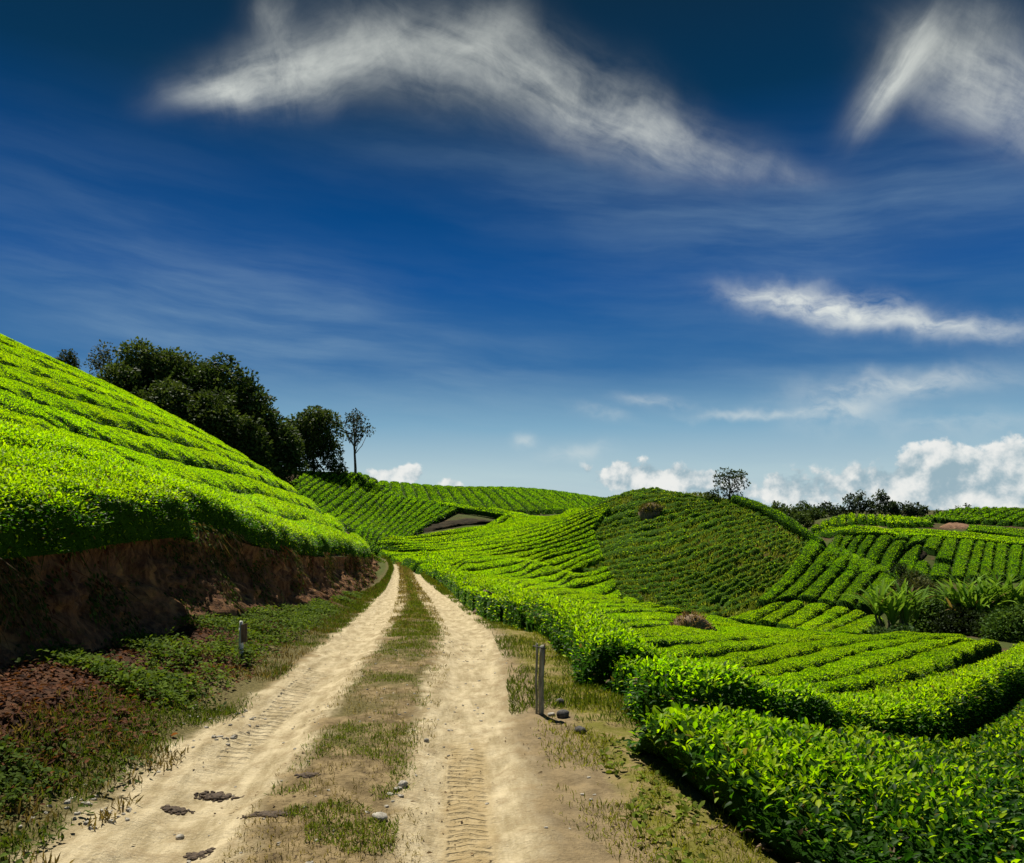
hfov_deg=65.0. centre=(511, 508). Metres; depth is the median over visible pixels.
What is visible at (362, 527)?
tea hedge
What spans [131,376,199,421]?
grove tree
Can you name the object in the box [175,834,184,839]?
stone
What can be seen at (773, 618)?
tea hedge
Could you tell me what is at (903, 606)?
strap leaved plant
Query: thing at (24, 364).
tea hedge
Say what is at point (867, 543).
tea hedge
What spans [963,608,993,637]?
shrub
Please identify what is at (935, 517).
tea hedge
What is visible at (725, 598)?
tea hedge
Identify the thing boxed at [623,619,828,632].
tea hedge
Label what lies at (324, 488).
tea hedge
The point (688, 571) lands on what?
tea hedge
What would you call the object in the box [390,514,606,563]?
tea hedge
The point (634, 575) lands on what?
tea hedge
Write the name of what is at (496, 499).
tea hedge
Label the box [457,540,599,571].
tea hedge
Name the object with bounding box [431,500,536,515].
tea hedge
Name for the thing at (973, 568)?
tea hedge
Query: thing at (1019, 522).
tea hedge
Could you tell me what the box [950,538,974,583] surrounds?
tea hedge
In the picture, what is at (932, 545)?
tea hedge
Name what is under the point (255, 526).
tea hedge
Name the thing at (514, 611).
tea hedge
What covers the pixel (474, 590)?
tea hedge
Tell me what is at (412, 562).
tea hedge
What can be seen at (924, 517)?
tea hedge
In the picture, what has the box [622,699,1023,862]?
tea hedge
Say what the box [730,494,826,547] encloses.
tea hedge
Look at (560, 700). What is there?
stone
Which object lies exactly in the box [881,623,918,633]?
shrub
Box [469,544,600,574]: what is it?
tea hedge
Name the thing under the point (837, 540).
tea hedge
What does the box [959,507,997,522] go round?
tea hedge
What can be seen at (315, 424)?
spreading tree
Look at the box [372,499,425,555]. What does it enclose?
tea hedge
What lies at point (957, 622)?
shrub
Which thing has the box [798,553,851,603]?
tea hedge
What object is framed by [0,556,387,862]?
verge
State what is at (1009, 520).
tea hedge
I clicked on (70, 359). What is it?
tree
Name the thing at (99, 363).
pale tree
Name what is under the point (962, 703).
tea hedge
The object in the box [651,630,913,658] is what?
tea hedge
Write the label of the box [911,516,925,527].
tea hedge
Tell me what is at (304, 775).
earth clod
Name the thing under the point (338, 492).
tea hedge
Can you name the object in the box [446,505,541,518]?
tea hedge
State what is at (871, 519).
tea hedge
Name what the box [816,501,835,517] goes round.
tall tree
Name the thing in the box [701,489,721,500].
bush
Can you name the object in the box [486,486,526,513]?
tea hedge
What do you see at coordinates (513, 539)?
tea hedge
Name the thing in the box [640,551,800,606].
tea hedge
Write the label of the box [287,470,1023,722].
ground
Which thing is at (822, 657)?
tea hedge
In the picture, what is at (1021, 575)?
tea hedge
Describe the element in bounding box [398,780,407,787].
stone
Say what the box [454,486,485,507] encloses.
tea hedge
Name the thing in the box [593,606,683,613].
tea hedge
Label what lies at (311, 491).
tea hedge
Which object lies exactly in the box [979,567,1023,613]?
strap leaved plant
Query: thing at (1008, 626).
shrub
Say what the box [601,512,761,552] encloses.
tea hedge
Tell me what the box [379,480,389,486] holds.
tea hedge
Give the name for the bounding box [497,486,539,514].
tea hedge
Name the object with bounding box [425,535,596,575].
tea hedge
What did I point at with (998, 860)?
tea hedge
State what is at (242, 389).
grove tree
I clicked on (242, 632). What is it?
marker post
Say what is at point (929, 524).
tea hedge
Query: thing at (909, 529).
tea hedge
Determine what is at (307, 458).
bush
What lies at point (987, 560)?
tea hedge
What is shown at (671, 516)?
tea hedge
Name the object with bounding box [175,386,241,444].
grove tree
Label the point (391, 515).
tea hedge
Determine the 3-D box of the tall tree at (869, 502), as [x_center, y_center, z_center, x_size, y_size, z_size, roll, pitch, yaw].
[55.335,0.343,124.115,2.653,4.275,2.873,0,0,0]
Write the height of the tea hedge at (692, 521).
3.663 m
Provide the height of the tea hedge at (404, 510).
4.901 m
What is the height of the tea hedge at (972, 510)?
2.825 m
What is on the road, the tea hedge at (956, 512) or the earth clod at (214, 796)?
the earth clod at (214, 796)
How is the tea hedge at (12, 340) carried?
on the hill
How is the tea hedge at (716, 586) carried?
on the ground at (930, 559)
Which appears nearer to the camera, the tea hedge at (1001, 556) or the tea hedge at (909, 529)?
the tea hedge at (1001, 556)
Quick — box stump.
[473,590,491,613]
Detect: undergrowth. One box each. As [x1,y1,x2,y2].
[0,522,380,664]
[0,590,728,862]
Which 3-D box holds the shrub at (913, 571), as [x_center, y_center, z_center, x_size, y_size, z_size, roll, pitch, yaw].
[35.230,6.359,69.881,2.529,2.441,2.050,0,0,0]
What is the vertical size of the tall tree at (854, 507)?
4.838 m
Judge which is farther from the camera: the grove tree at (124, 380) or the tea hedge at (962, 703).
the grove tree at (124, 380)
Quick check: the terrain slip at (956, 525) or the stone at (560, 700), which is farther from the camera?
the terrain slip at (956, 525)
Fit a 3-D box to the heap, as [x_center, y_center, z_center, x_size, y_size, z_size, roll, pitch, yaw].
[6.922,4.491,31.164,2.015,1.283,1.779,0,0,0]
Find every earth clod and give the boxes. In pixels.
[160,804,194,814]
[183,847,215,860]
[193,790,244,801]
[236,810,298,819]
[294,772,320,777]
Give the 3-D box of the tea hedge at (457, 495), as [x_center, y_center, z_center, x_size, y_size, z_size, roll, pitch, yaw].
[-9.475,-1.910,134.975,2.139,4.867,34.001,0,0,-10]
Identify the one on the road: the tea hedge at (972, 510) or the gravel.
the gravel
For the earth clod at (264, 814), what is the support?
on the road
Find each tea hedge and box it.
[0,334,126,391]
[0,336,165,410]
[0,342,197,427]
[0,350,222,442]
[0,363,250,459]
[0,377,274,475]
[0,389,300,494]
[0,406,322,513]
[0,419,345,531]
[0,442,371,557]
[0,463,197,559]
[292,470,314,485]
[294,471,323,490]
[298,471,331,494]
[303,472,339,497]
[309,472,348,500]
[313,472,355,504]
[317,472,361,507]
[320,474,370,513]
[328,477,377,516]
[335,481,385,522]
[342,485,390,530]
[347,489,394,532]
[355,492,398,536]
[362,494,405,540]
[366,496,411,545]
[369,497,420,551]
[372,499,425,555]
[376,498,603,545]
[376,500,433,554]
[378,507,610,558]
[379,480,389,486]
[382,503,440,549]
[382,511,518,540]
[384,506,611,551]
[386,504,608,549]
[387,507,585,538]
[388,503,606,547]
[389,481,403,494]
[389,505,448,545]
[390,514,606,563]
[400,482,416,497]
[401,522,600,570]
[406,507,457,536]
[411,483,429,500]
[414,549,676,686]
[415,529,595,574]
[423,484,442,501]
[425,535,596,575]
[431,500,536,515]
[433,485,455,503]
[444,485,471,505]
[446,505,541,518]
[446,548,603,590]
[452,553,604,598]
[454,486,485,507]
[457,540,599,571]
[459,570,572,605]
[465,566,609,611]
[466,486,496,507]
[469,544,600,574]
[475,571,612,618]
[476,486,512,510]
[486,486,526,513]
[486,578,616,623]
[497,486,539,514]
[503,590,621,629]
[508,486,553,514]
[518,487,564,513]
[524,597,639,631]
[528,488,576,510]
[539,489,580,509]
[549,489,583,507]
[559,491,588,507]
[570,492,593,505]
[579,601,660,607]
[582,494,598,501]
[582,522,778,572]
[584,525,783,575]
[588,489,722,507]
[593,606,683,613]
[594,519,773,568]
[595,504,739,535]
[595,535,798,589]
[596,502,734,531]
[596,507,744,540]
[598,496,727,515]
[598,508,753,547]
[598,641,1023,698]
[600,499,729,526]
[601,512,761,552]
[602,487,722,502]
[603,516,769,559]
[604,611,741,623]
[605,487,716,502]
[607,493,728,506]
[612,530,787,580]
[614,532,793,585]
[614,536,803,595]
[620,646,1023,744]
[621,540,807,600]
[621,544,804,601]
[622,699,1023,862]
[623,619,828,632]
[626,624,855,637]
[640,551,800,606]
[642,632,896,648]
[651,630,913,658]
[661,585,772,616]
[662,557,796,607]
[665,632,928,668]
[680,565,791,609]
[683,577,781,613]
[713,633,965,675]
[729,602,786,624]
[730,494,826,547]
[752,636,976,683]
[753,533,826,608]
[755,600,803,627]
[773,545,839,603]
[776,602,829,628]
[776,639,1001,694]
[795,606,849,630]
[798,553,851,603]
[809,523,820,532]
[812,609,865,631]
[813,525,1023,539]
[818,525,1023,541]
[818,558,862,608]
[819,519,828,530]
[819,527,1023,547]
[824,535,854,570]
[825,534,842,559]
[828,516,837,526]
[829,614,885,634]
[835,535,864,573]
[836,514,846,526]
[836,565,876,611]
[845,513,857,525]
[846,535,876,572]
[855,572,896,614]
[856,513,867,524]
[857,534,893,575]
[866,514,876,525]
[874,534,909,578]
[875,514,885,525]
[884,514,896,527]
[889,535,926,580]
[892,515,903,527]
[898,515,912,527]
[903,516,918,527]
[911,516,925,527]
[914,537,942,579]
[916,516,933,527]
[920,515,933,520]
[925,512,938,521]
[928,537,958,583]
[932,511,942,524]
[935,510,947,522]
[939,508,953,522]
[940,507,962,523]
[944,507,970,522]
[948,506,980,522]
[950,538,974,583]
[953,506,989,522]
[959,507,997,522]
[960,506,1006,518]
[962,507,1018,524]
[965,540,984,583]
[966,524,1023,530]
[966,526,1023,532]
[967,527,1023,537]
[978,541,995,582]
[981,507,1023,524]
[987,852,1023,862]
[992,543,1009,582]
[996,511,1023,525]
[1005,544,1023,582]
[1012,517,1023,526]
[1019,551,1023,581]
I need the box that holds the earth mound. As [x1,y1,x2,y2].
[637,501,663,519]
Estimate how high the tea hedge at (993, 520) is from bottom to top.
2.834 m
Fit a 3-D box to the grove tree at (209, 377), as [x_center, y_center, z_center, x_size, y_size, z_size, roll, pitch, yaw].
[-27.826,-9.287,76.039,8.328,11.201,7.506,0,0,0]
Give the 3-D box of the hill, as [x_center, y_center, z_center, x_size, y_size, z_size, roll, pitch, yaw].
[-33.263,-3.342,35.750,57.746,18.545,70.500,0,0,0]
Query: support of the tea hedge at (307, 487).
on the ground at (930, 559)
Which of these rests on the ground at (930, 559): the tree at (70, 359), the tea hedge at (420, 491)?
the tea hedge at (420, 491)
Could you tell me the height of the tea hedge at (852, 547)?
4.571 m
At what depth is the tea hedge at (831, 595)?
47.28 m
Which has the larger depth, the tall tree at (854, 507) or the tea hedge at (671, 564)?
the tall tree at (854, 507)
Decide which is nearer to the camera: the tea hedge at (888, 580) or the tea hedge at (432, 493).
the tea hedge at (888, 580)
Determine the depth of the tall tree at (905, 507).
121.75 m
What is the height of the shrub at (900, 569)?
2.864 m
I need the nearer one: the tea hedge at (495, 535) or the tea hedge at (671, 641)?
the tea hedge at (671, 641)
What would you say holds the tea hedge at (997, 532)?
on the ground at (930, 559)
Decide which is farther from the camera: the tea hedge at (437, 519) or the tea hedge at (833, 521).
the tea hedge at (833, 521)
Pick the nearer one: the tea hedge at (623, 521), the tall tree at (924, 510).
the tea hedge at (623, 521)
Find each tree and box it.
[54,348,85,369]
[85,339,118,377]
[96,359,148,396]
[104,336,183,391]
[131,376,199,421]
[133,346,221,398]
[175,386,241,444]
[179,352,255,411]
[221,412,283,476]
[222,367,277,429]
[244,389,297,472]
[262,424,308,487]
[285,405,347,470]
[339,408,374,472]
[712,467,750,498]
[769,500,784,510]
[776,504,801,517]
[787,512,814,525]
[788,499,814,523]
[802,506,828,520]
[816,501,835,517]
[828,503,847,516]
[839,492,858,514]
[850,490,869,513]
[863,497,878,515]
[869,489,890,514]
[881,499,896,515]
[888,501,904,515]
[900,501,914,516]
[906,502,923,516]
[918,505,930,516]
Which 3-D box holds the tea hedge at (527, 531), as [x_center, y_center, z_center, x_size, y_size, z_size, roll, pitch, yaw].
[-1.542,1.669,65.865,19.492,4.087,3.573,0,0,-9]
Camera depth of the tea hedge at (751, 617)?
40.74 m
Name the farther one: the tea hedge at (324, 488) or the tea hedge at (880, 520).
the tea hedge at (880, 520)
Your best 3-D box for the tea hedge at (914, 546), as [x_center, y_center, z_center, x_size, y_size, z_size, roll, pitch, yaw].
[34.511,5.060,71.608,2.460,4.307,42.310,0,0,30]
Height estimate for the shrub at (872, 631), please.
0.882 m
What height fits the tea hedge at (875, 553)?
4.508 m
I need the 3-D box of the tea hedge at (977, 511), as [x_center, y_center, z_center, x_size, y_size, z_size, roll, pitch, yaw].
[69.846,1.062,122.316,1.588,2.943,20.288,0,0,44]
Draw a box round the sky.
[0,0,1023,509]
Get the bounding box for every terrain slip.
[918,549,926,560]
[940,522,967,528]
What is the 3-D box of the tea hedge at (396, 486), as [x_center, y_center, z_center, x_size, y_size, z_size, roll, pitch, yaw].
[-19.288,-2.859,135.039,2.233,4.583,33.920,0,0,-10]
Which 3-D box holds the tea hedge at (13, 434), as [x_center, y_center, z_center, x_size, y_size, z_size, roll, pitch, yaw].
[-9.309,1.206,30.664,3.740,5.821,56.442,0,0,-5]
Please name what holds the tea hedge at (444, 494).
on the ground at (930, 559)
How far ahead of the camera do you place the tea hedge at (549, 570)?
51.70 m
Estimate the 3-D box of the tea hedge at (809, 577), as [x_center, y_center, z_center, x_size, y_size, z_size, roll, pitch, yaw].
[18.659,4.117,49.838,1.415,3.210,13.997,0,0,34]
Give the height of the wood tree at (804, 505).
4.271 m
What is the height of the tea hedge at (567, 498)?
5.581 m
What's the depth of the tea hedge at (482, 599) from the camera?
46.41 m
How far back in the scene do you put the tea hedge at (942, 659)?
17.33 m
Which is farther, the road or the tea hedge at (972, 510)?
the tea hedge at (972, 510)
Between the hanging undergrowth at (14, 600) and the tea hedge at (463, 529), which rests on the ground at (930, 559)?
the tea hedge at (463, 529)
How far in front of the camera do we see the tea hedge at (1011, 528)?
106.20 m
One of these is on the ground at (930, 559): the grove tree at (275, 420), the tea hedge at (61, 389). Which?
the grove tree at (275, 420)
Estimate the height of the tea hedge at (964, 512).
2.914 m
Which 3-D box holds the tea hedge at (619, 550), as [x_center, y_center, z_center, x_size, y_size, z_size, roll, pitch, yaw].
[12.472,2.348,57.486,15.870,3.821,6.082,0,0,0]
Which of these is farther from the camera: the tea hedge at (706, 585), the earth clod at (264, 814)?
the tea hedge at (706, 585)
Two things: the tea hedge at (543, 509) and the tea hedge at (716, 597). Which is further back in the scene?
the tea hedge at (543, 509)
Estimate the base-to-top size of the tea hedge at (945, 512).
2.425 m
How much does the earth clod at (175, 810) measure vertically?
0.051 m
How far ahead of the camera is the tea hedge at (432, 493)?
132.59 m
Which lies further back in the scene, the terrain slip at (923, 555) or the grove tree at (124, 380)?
the terrain slip at (923, 555)
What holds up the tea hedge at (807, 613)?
on the ground at (930, 559)
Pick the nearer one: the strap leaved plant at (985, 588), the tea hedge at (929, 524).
the strap leaved plant at (985, 588)
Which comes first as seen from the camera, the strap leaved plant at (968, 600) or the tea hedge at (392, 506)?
the strap leaved plant at (968, 600)
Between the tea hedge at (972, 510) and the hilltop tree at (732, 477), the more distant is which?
the tea hedge at (972, 510)
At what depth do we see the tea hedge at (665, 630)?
29.45 m
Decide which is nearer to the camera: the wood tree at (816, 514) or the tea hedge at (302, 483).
the tea hedge at (302, 483)
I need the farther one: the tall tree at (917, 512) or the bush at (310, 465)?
the tall tree at (917, 512)
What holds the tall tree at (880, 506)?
on the ground at (930, 559)
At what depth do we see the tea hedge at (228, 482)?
21.65 m
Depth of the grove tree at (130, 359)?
74.44 m
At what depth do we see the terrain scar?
78.51 m
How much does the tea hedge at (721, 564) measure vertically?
3.745 m
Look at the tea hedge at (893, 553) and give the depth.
81.58 m
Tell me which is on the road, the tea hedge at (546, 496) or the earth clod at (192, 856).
the earth clod at (192, 856)
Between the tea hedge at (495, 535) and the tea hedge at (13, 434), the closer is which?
the tea hedge at (13, 434)
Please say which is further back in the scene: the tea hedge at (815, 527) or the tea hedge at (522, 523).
the tea hedge at (815, 527)
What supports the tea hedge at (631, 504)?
on the ground at (930, 559)
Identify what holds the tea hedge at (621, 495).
on the ground at (930, 559)
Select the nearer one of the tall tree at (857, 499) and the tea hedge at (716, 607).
the tea hedge at (716, 607)
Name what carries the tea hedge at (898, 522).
on the ground at (930, 559)
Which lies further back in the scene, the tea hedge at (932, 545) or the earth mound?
the tea hedge at (932, 545)
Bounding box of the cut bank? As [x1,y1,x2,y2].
[0,531,378,683]
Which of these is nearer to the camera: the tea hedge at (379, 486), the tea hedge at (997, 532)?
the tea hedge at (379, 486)
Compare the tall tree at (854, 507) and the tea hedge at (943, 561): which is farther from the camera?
the tall tree at (854, 507)
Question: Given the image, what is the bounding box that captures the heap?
[668,608,715,629]
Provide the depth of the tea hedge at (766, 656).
21.96 m
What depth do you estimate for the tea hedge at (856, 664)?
19.01 m
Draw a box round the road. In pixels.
[61,564,641,862]
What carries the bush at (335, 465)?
on the ground at (930, 559)
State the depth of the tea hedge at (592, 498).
143.52 m
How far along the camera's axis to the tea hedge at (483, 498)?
129.66 m
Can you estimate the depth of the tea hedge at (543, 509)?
127.54 m
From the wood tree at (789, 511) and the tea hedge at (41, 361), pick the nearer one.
the tea hedge at (41, 361)
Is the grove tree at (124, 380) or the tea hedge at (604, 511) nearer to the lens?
the tea hedge at (604, 511)
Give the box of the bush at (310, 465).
[302,457,322,471]
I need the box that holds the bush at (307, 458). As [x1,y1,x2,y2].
[301,448,314,460]
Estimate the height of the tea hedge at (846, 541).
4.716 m
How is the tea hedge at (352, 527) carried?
on the ground at (930, 559)
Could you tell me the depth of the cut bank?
10.42 m
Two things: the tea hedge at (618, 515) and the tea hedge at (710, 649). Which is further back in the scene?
the tea hedge at (618, 515)
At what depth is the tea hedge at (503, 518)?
70.73 m
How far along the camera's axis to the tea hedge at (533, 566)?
52.83 m
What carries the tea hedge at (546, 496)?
on the ground at (930, 559)
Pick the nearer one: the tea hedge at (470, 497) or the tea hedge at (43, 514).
the tea hedge at (43, 514)
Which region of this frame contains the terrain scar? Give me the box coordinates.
[421,518,490,532]
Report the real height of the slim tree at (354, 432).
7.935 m
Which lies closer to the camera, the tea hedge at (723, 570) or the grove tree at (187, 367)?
the tea hedge at (723, 570)
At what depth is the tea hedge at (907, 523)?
100.37 m
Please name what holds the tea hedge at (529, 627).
on the ground at (930, 559)
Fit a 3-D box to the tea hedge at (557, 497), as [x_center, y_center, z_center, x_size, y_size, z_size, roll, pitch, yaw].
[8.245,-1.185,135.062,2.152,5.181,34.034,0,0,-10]
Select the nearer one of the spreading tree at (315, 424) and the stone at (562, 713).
the stone at (562, 713)
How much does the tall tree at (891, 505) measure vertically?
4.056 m
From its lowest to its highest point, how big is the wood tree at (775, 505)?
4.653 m
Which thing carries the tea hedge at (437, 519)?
on the ground at (930, 559)
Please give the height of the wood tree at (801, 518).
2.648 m
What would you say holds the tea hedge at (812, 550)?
on the ground at (930, 559)
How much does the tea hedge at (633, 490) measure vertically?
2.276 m
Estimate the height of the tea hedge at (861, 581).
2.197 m
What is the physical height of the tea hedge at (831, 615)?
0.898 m
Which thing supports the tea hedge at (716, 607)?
on the ground at (930, 559)
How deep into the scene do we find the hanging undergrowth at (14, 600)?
9.36 m
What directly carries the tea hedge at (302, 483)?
on the ground at (930, 559)
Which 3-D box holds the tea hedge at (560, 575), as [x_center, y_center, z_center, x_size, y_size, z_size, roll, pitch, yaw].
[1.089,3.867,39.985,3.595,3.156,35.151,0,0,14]
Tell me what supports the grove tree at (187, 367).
on the ground at (930, 559)
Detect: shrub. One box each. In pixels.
[867,625,891,634]
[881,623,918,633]
[889,569,945,595]
[892,562,907,576]
[895,587,957,632]
[905,568,930,581]
[927,603,983,635]
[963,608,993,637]
[975,601,1023,643]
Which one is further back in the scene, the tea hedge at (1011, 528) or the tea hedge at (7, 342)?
the tea hedge at (1011, 528)
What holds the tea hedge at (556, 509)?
on the ground at (930, 559)
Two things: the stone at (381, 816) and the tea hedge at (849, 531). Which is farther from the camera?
the tea hedge at (849, 531)
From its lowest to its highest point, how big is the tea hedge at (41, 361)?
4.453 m
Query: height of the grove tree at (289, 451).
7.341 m
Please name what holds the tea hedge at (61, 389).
on the hill
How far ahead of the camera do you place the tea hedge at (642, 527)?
59.62 m
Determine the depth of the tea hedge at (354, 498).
83.62 m
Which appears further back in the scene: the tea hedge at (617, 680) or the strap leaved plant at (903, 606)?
the strap leaved plant at (903, 606)
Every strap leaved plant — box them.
[840,578,933,631]
[928,573,1022,614]
[955,568,1023,614]
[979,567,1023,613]
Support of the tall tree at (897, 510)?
on the ground at (930, 559)
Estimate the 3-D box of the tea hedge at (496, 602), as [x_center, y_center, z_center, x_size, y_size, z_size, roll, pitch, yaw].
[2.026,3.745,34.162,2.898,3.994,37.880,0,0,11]
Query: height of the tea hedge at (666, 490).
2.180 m
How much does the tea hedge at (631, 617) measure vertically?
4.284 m
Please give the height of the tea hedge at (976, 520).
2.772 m
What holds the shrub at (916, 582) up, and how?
on the ground at (930, 559)
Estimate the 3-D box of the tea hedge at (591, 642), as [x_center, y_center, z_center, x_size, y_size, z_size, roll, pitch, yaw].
[-2.331,2.800,33.347,1.919,2.926,50.388,0,0,-9]
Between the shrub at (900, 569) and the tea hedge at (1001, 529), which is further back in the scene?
the tea hedge at (1001, 529)
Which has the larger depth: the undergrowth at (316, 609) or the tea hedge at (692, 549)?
the tea hedge at (692, 549)
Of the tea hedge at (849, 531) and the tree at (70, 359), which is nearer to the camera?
the tree at (70, 359)
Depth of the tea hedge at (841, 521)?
101.98 m
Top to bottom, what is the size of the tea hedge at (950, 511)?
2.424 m
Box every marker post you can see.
[238,621,246,658]
[533,643,546,714]
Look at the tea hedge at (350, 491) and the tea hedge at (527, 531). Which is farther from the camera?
the tea hedge at (350, 491)
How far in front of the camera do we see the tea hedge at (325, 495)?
83.21 m
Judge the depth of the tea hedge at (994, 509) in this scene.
124.83 m
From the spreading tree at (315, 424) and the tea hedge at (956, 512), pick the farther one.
the tea hedge at (956, 512)
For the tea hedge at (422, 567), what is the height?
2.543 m
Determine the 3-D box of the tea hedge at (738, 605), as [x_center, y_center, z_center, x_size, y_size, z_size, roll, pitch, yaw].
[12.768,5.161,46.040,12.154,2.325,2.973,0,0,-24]
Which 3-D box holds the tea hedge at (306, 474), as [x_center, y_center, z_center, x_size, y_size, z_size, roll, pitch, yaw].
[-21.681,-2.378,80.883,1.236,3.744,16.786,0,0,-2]
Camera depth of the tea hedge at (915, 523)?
100.76 m
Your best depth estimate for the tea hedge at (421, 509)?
79.94 m
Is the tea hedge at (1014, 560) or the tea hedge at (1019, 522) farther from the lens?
the tea hedge at (1019, 522)
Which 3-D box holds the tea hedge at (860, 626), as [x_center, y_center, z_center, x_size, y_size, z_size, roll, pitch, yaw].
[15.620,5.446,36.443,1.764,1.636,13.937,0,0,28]
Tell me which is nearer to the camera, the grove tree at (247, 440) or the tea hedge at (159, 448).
the tea hedge at (159, 448)
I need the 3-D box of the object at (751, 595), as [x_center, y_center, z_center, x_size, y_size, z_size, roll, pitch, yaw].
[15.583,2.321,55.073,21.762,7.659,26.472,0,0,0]
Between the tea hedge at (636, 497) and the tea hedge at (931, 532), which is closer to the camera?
the tea hedge at (636, 497)
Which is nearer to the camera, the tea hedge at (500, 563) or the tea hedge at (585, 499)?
the tea hedge at (500, 563)
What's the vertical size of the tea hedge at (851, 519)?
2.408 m
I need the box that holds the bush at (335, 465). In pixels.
[320,455,348,474]
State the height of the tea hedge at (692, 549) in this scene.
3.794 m
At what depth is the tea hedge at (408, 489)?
133.93 m
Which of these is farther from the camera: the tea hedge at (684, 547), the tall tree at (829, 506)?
the tall tree at (829, 506)
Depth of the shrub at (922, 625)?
35.43 m
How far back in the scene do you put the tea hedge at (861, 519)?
101.87 m
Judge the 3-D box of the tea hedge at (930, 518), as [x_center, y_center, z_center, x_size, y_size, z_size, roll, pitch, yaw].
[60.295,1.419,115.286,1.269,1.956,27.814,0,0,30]
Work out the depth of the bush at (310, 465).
90.44 m
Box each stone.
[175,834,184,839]
[372,812,387,821]
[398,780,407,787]
[556,698,563,705]
[556,709,568,717]
[574,726,586,733]
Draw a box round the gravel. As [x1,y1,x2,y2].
[18,612,595,862]
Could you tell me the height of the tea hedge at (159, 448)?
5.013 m
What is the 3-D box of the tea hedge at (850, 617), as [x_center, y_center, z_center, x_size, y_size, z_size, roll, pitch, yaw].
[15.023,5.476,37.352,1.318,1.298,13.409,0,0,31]
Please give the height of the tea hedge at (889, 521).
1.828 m
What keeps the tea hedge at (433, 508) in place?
on the ground at (930, 559)
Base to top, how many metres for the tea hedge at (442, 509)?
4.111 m
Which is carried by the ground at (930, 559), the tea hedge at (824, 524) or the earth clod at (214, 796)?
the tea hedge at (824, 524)
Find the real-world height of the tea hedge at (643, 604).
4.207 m
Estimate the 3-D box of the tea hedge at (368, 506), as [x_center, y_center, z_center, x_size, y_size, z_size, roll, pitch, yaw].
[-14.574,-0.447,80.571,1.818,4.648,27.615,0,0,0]
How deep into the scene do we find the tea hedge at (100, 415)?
24.84 m
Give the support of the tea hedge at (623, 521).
on the ground at (930, 559)
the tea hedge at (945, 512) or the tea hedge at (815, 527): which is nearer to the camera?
the tea hedge at (815, 527)
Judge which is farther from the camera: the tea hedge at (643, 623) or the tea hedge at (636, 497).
the tea hedge at (636, 497)
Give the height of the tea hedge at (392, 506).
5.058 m
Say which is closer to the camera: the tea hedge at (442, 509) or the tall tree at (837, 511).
the tea hedge at (442, 509)
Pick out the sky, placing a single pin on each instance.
(600, 248)

